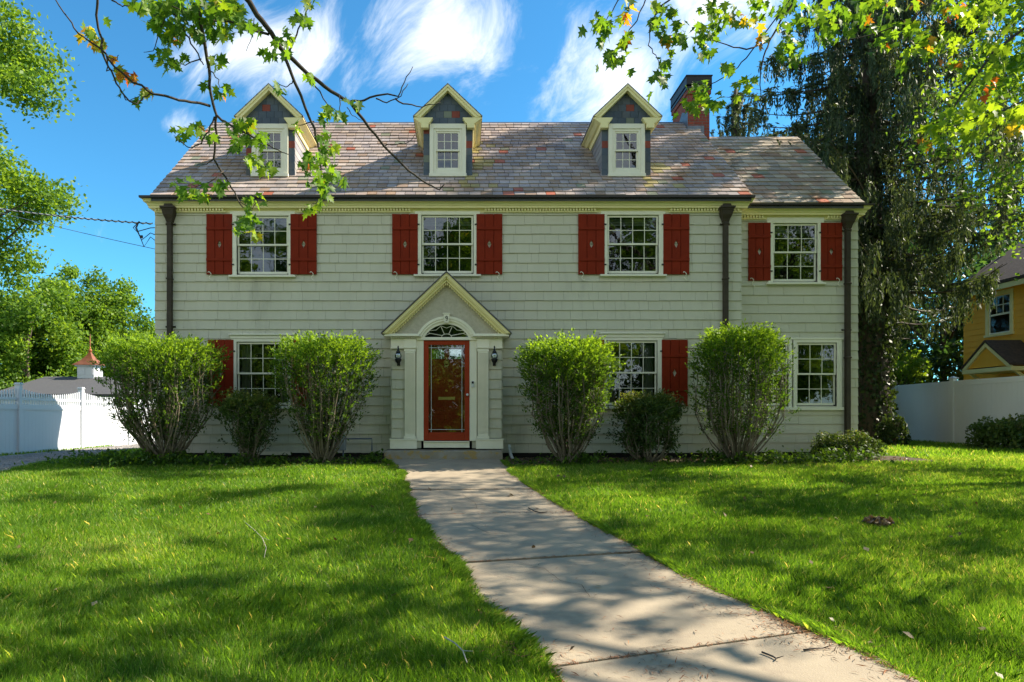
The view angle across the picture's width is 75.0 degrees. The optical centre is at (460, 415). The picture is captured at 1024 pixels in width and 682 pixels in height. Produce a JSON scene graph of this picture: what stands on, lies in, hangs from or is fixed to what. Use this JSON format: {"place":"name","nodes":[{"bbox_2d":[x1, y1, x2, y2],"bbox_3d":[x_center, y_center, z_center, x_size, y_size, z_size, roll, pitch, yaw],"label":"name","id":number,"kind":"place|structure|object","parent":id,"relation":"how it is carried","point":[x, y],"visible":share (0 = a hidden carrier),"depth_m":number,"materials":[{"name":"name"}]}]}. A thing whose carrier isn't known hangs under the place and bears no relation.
{"place":"outdoors","nodes":[
{"label":"outdoors","id":0,"kind":"place"},
{"bbox_2d":[0,444,139,470],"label":"driveway","id":1,"kind":"structure","parent":0,"point":[9,467],"depth_m":16.66,"materials":[{"name":"grey gravel"}]},
{"bbox_2d":[0,438,1023,681],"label":"lawn","id":2,"kind":"structure","parent":0,"point":[335,649],"depth_m":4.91,"materials":[{"name":"green plant"}]},
{"bbox_2d":[444,636,466,662],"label":"twig","id":3,"kind":"object","parent":2,"relation":"on","point":[458,646],"visible":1,"depth_m":3.79,"materials":[{"name":"grey wood"}]},
{"bbox_2d":[17,463,1002,681],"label":"fallen leaves","id":4,"kind":"object","parent":2,"relation":"on","point":[866,549],"visible":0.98,"depth_m":6.44,"materials":[{"name":"brown plant"}]},
{"bbox_2d":[94,456,943,465],"bbox_3d":[0.750,0.911,13.120,17.100,0.092,2.200,0,0,0],"label":"flower bed","id":5,"kind":"object","parent":2,"relation":"on","point":[882,458],"visible":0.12,"depth_m":13.14,"materials":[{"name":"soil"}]},
{"bbox_2d":[87,327,232,461],"bbox_3d":[-5.732,-0.325,12.732,2.558,2.713,2.293,0,0,0],"label":"shrub","id":6,"kind":"object","parent":5,"relation":"on","point":[165,364],"visible":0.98,"depth_m":12.40,"materials":[{"name":"green plant"}]},
{"bbox_2d":[209,386,286,462],"bbox_3d":[-4.071,0.211,12.736,1.401,1.561,1.293,0,0,-22],"label":"shrub","id":7,"kind":"object","parent":5,"relation":"on","point":[261,408],"visible":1,"depth_m":12.56,"materials":[{"name":"green plant"}]},
{"bbox_2d":[265,329,382,463],"bbox_3d":[-2.621,-0.339,12.730,2.288,2.647,1.998,0,0,0],"label":"shrub","id":8,"kind":"object","parent":5,"relation":"on","point":[340,361],"visible":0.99,"depth_m":12.47,"materials":[{"name":"green plant"}]},
{"bbox_2d":[14,444,893,467],"bbox_3d":[-0.519,0.782,12.591,17.492,0.448,1.680,0,0,-2],"label":"ground cover","id":9,"kind":"object","parent":5,"relation":"on","point":[184,458],"visible":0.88,"depth_m":12.51,"materials":[{"name":"green plant"}]},
{"bbox_2d":[508,444,513,458],"bbox_3d":[1.059,0.823,13.656,0.072,0.443,0.277,0,0,-27],"label":"drain pipe","id":10,"kind":"object","parent":5,"relation":"on","point":[510,451],"visible":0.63,"depth_m":13.71,"materials":[{"name":"plastic"}]},
{"bbox_2d":[510,328,625,462],"bbox_3d":[2.054,-0.296,12.773,2.253,2.687,1.894,0,0,0],"label":"shrub","id":11,"kind":"object","parent":5,"relation":"on","point":[560,367],"visible":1,"depth_m":12.44,"materials":[{"name":"green plant"}]},
{"bbox_2d":[605,388,688,462],"bbox_3d":[3.562,0.266,12.693,1.561,1.598,1.442,0,0,0],"label":"shrub","id":12,"kind":"object","parent":5,"relation":"on","point":[640,412],"visible":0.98,"depth_m":12.48,"materials":[{"name":"green plant"}]},
{"bbox_2d":[684,318,800,463],"bbox_3d":[5.332,-0.379,12.766,2.187,2.906,1.892,0,0,0],"label":"shrub","id":13,"kind":"object","parent":5,"relation":"on","point":[727,345],"visible":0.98,"depth_m":12.44,"materials":[{"name":"green plant"}]},
{"bbox_2d":[810,428,887,459],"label":"shrub","id":14,"kind":"object","parent":5,"relation":"on","point":[866,441],"visible":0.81,"depth_m":13.43,"materials":[{"name":"green plant"}]},
{"bbox_2d":[862,515,895,526],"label":"debris clump","id":15,"kind":"object","parent":2,"relation":"on","point":[878,520],"visible":0.99,"depth_m":7.16,"materials":[{"name":"brown plant"}]},
{"bbox_2d":[739,0,1023,439],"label":"spruce tree","id":16,"kind":"object","parent":2,"relation":"on","point":[866,90],"visible":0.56,"depth_m":17.99,"materials":[{"name":"green plant"}]},
{"bbox_2d":[858,218,899,441],"bbox_3d":[11.893,-2.342,19.411,1.532,6.597,1.547,0,0,0],"label":"ivy","id":17,"kind":"object","parent":16,"relation":"attached to","point":[889,356],"visible":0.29,"depth_m":18.89,"materials":[{"name":"green plant"}]},
{"bbox_2d":[875,411,912,445],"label":"shrub","id":18,"kind":"object","parent":2,"relation":"on","point":[890,431],"visible":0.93,"depth_m":17.34,"materials":[{"name":"green plant"}]},
{"bbox_2d":[891,376,1023,443],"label":"fence","id":19,"kind":"object","parent":2,"relation":"on","point":[953,408],"visible":0.28,"depth_m":18.43,"materials":[{"name":"white plastic"}]},
{"bbox_2d":[965,413,1023,449],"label":"shrub","id":20,"kind":"object","parent":2,"relation":"on","point":[1003,431],"visible":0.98,"depth_m":15.46,"materials":[{"name":"green plant"}]},
{"bbox_2d":[0,0,1023,381],"label":"sky","id":21,"kind":"structure","parent":0,"point":[511,60],"materials":[{"name":"blue"}]},
{"bbox_2d":[388,459,918,681],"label":"path","id":22,"kind":"structure","parent":0,"point":[560,610],"depth_m":4.71,"materials":[{"name":"concrete"}]},
{"bbox_2d":[465,496,700,648],"bbox_3d":[0.526,1.214,6.412,0.432,0.271,5.366,0,0,-15],"label":"path crack","id":23,"kind":"object","parent":22,"relation":"on","point":[575,583],"visible":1,"depth_m":5.04,"materials":[{"name":"concrete"}]},
{"bbox_2d":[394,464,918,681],"bbox_3d":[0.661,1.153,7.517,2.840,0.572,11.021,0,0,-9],"label":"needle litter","id":24,"kind":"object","parent":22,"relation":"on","point":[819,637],"visible":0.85,"depth_m":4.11,"materials":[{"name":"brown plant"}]},
{"bbox_2d":[761,651,782,659],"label":"twig","id":25,"kind":"object","parent":22,"relation":"on","point":[770,655],"visible":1,"depth_m":3.73,"materials":[{"name":"wood"}]},
{"bbox_2d":[803,644,833,650],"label":"twig","id":26,"kind":"object","parent":22,"relation":"on","point":[816,648],"visible":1,"depth_m":3.83,"materials":[{"name":"brown wood"}]},
{"bbox_3d":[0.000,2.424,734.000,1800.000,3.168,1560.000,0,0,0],"label":"ground","id":27,"kind":"structure","parent":0,"visible":0},
{"bbox_2d":[0,282,45,374],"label":"broadleaf tree","id":28,"kind":"object","parent":27,"relation":"on","point":[12,306],"visible":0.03,"depth_m":49.39,"materials":[{"name":"green plant"}]},
{"bbox_2d":[0,323,57,380],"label":"broadleaf tree","id":29,"kind":"object","parent":27,"relation":"on","point":[36,360],"visible":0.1,"depth_m":48.63,"materials":[{"name":"green plant"}]},
{"bbox_2d":[0,0,90,302],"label":"broadleaf tree","id":30,"kind":"object","parent":27,"relation":"on","point":[16,68],"visible":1,"depth_m":32.12,"materials":[{"name":"green plant"}]},
{"bbox_2d":[0,253,98,389],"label":"broadleaf tree","id":31,"kind":"object","parent":27,"relation":"on","point":[40,305],"visible":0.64,"depth_m":44.39,"materials":[{"name":"green plant"}]},
{"bbox_2d":[6,259,129,386],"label":"broadleaf tree","id":32,"kind":"object","parent":27,"relation":"on","point":[91,298],"visible":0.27,"depth_m":49.09,"materials":[{"name":"green plant"}]},
{"bbox_2d":[0,382,154,454],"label":"fence","id":33,"kind":"object","parent":27,"relation":"on","point":[27,427],"visible":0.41,"depth_m":19.18,"materials":[{"name":"white plastic"}]},
{"bbox_2d":[0,336,154,406],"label":"garage","id":34,"kind":"structure","parent":27,"relation":"on","point":[87,373],"depth_m":38.33,"materials":[{"name":"white plastic"}]},
{"bbox_2d":[41,265,133,376],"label":"broadleaf tree","id":35,"kind":"object","parent":27,"relation":"on","point":[90,280],"visible":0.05,"depth_m":53.26,"materials":[{"name":"green plant"}]},
{"bbox_2d":[69,274,154,375],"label":"broadleaf tree","id":36,"kind":"object","parent":27,"relation":"on","point":[122,299],"visible":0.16,"depth_m":51.06,"materials":[{"name":"green plant"}]},
{"bbox_2d":[55,0,445,244],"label":"maple tree","id":37,"kind":"object","parent":27,"relation":"on","point":[232,13],"visible":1,"depth_m":4.88,"materials":[{"name":"green plant"}]},
{"bbox_2d":[139,75,874,459],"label":"house","id":38,"kind":"structure","parent":27,"relation":"on","point":[635,227],"depth_m":13.99,"materials":[{"name":"paint"}]},
{"bbox_2d":[0,212,153,248],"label":"telephone wire","id":39,"kind":"object","parent":38,"relation":"attached to","point":[76,231],"visible":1,"depth_m":14.38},
{"bbox_2d":[0,208,154,246],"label":"service cable","id":40,"kind":"object","parent":38,"relation":"attached to","point":[136,230],"visible":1,"depth_m":14.13,"materials":[{"name":"black rubber"}]},
{"bbox_2d":[229,334,293,408],"bbox_3d":[-4.164,-0.924,14.043,1.400,1.573,0.275,0,0,0],"label":"window","id":41,"kind":"structure","parent":38,"relation":"in","point":[238,339],"depth_m":13.99,"materials":[{"name":"white paint"}]},
{"bbox_2d":[228,211,295,277],"bbox_3d":[-4.164,-3.590,14.017,1.400,1.389,0.225,0,0,0],"label":"window","id":42,"kind":"structure","parent":38,"relation":"in","point":[235,240],"depth_m":13.96,"materials":[{"name":"white paint"}]},
{"bbox_2d":[334,433,372,456],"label":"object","id":43,"kind":"object","parent":38,"relation":"attached to","point":[343,447],"visible":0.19,"depth_m":13.72,"materials":[{"name":"grey metal"}]},
{"bbox_2d":[424,340,469,440],"bbox_3d":[-0.290,-0.508,13.570,0.936,2.047,0.100,0,0,0],"label":"storm door","id":44,"kind":"structure","parent":38,"relation":"in","point":[431,436],"depth_m":13.58,"materials":[{"name":"red paint"}]},
{"bbox_2d":[429,345,464,431],"bbox_3d":[-0.290,-0.508,13.700,0.936,2.047,0.080,0,0,0],"label":"front door","id":45,"kind":"structure","parent":38,"relation":"in","point":[446,362],"depth_m":13.70,"materials":[{"name":"red paint"}]},
{"bbox_2d":[414,211,480,276],"bbox_3d":[-0.280,-3.599,14.017,1.409,1.372,0.225,0,0,0],"label":"window","id":46,"kind":"structure","parent":38,"relation":"in","point":[435,273],"depth_m":13.99,"materials":[{"name":"white paint"}]},
{"bbox_2d":[599,332,664,408],"bbox_3d":[3.591,-0.937,14.043,1.391,1.599,0.275,0,0,0],"label":"window","id":47,"kind":"structure","parent":38,"relation":"in","point":[618,337],"depth_m":13.99,"materials":[{"name":"white paint"}]},
{"bbox_2d":[600,211,666,276],"bbox_3d":[3.616,-3.599,14.017,1.391,1.372,0.225,0,0,0],"label":"window","id":48,"kind":"structure","parent":38,"relation":"in","point":[659,226],"depth_m":13.99,"materials":[{"name":"white paint"}]},
{"bbox_2d":[743,340,792,406],"bbox_3d":[6.669,-0.909,14.453,1.074,1.463,0.097,0,0,0],"label":"window","id":49,"kind":"structure","parent":38,"relation":"in","point":[790,347],"depth_m":14.41,"materials":[{"name":"white paint"}]},
{"bbox_2d":[742,338,843,409],"bbox_3d":[7.194,-0.896,14.438,2.184,1.568,0.127,0,0,0],"label":"window","id":50,"kind":"structure","parent":38,"relation":"in","point":[836,342],"depth_m":14.41,"materials":[{"name":"white paint"}]},
{"bbox_2d":[766,217,825,284],"bbox_3d":[7.252,-3.559,14.467,1.272,1.452,0.225,0,0,0],"label":"window","id":51,"kind":"structure","parent":38,"relation":"in","point":[818,220],"depth_m":14.44,"materials":[{"name":"white paint"}]},
{"bbox_2d":[710,88,778,136],"bbox_3d":[10.880,-6.244,27.453,8.523,14.536,9.441,0,0,-38],"label":"spruce tree","id":52,"kind":"object","parent":27,"relation":"on","point":[736,127],"visible":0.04,"depth_m":27.25,"materials":[{"name":"green plant"}]},
{"bbox_2d":[578,0,1023,153],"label":"maple tree","id":53,"kind":"object","parent":27,"relation":"on","point":[999,60],"visible":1,"depth_m":5.73,"materials":[{"name":"green plant"}]},
{"bbox_2d":[804,76,923,374],"bbox_3d":[17.157,-7.529,31.373,8.996,17.098,9.205,0,0,-30],"label":"spruce tree","id":54,"kind":"object","parent":27,"relation":"on","point":[855,161],"depth_m":31.42,"materials":[{"name":"green plant"}]},
{"bbox_2d":[891,343,941,385],"bbox_3d":[16.420,-0.780,25.176,3.702,4.156,3.516,0,0,0],"label":"tree","id":55,"kind":"object","parent":27,"relation":"on","point":[914,369],"visible":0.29,"depth_m":24.38,"materials":[{"name":"green plant"}]},
{"bbox_2d":[899,241,963,381],"bbox_3d":[21.984,-4.822,35.870,10.202,13.757,10.850,0,0,0],"label":"background tree","id":56,"kind":"object","parent":27,"relation":"on","point":[917,315],"visible":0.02,"depth_m":32.08,"materials":[{"name":"green plant"}]},
{"bbox_2d":[886,0,1023,280],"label":"broadleaf tree","id":57,"kind":"object","parent":27,"relation":"on","point":[974,95],"visible":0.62,"depth_m":12.11,"materials":[{"name":"green plant"}]},
{"bbox_2d":[890,211,1023,384],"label":"background tree","id":58,"kind":"object","parent":27,"relation":"on","point":[942,351],"visible":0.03,"depth_m":25.57,"materials":[{"name":"green plant"}]},
{"bbox_2d":[898,55,1023,380],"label":"tree","id":59,"kind":"object","parent":27,"relation":"on","point":[926,298],"visible":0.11,"depth_m":29.76,"materials":[{"name":"green plant"}]},
{"bbox_2d":[943,240,1023,379],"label":"house","id":60,"kind":"structure","parent":27,"relation":"on","point":[993,342],"depth_m":21.89,"materials":[{"name":"yellow paint"}]},
{"bbox_2d":[984,288,1014,337],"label":"window","id":61,"kind":"structure","parent":60,"relation":"in","point":[1000,322],"depth_m":22.15,"materials":[{"name":"paint"}]}
]}

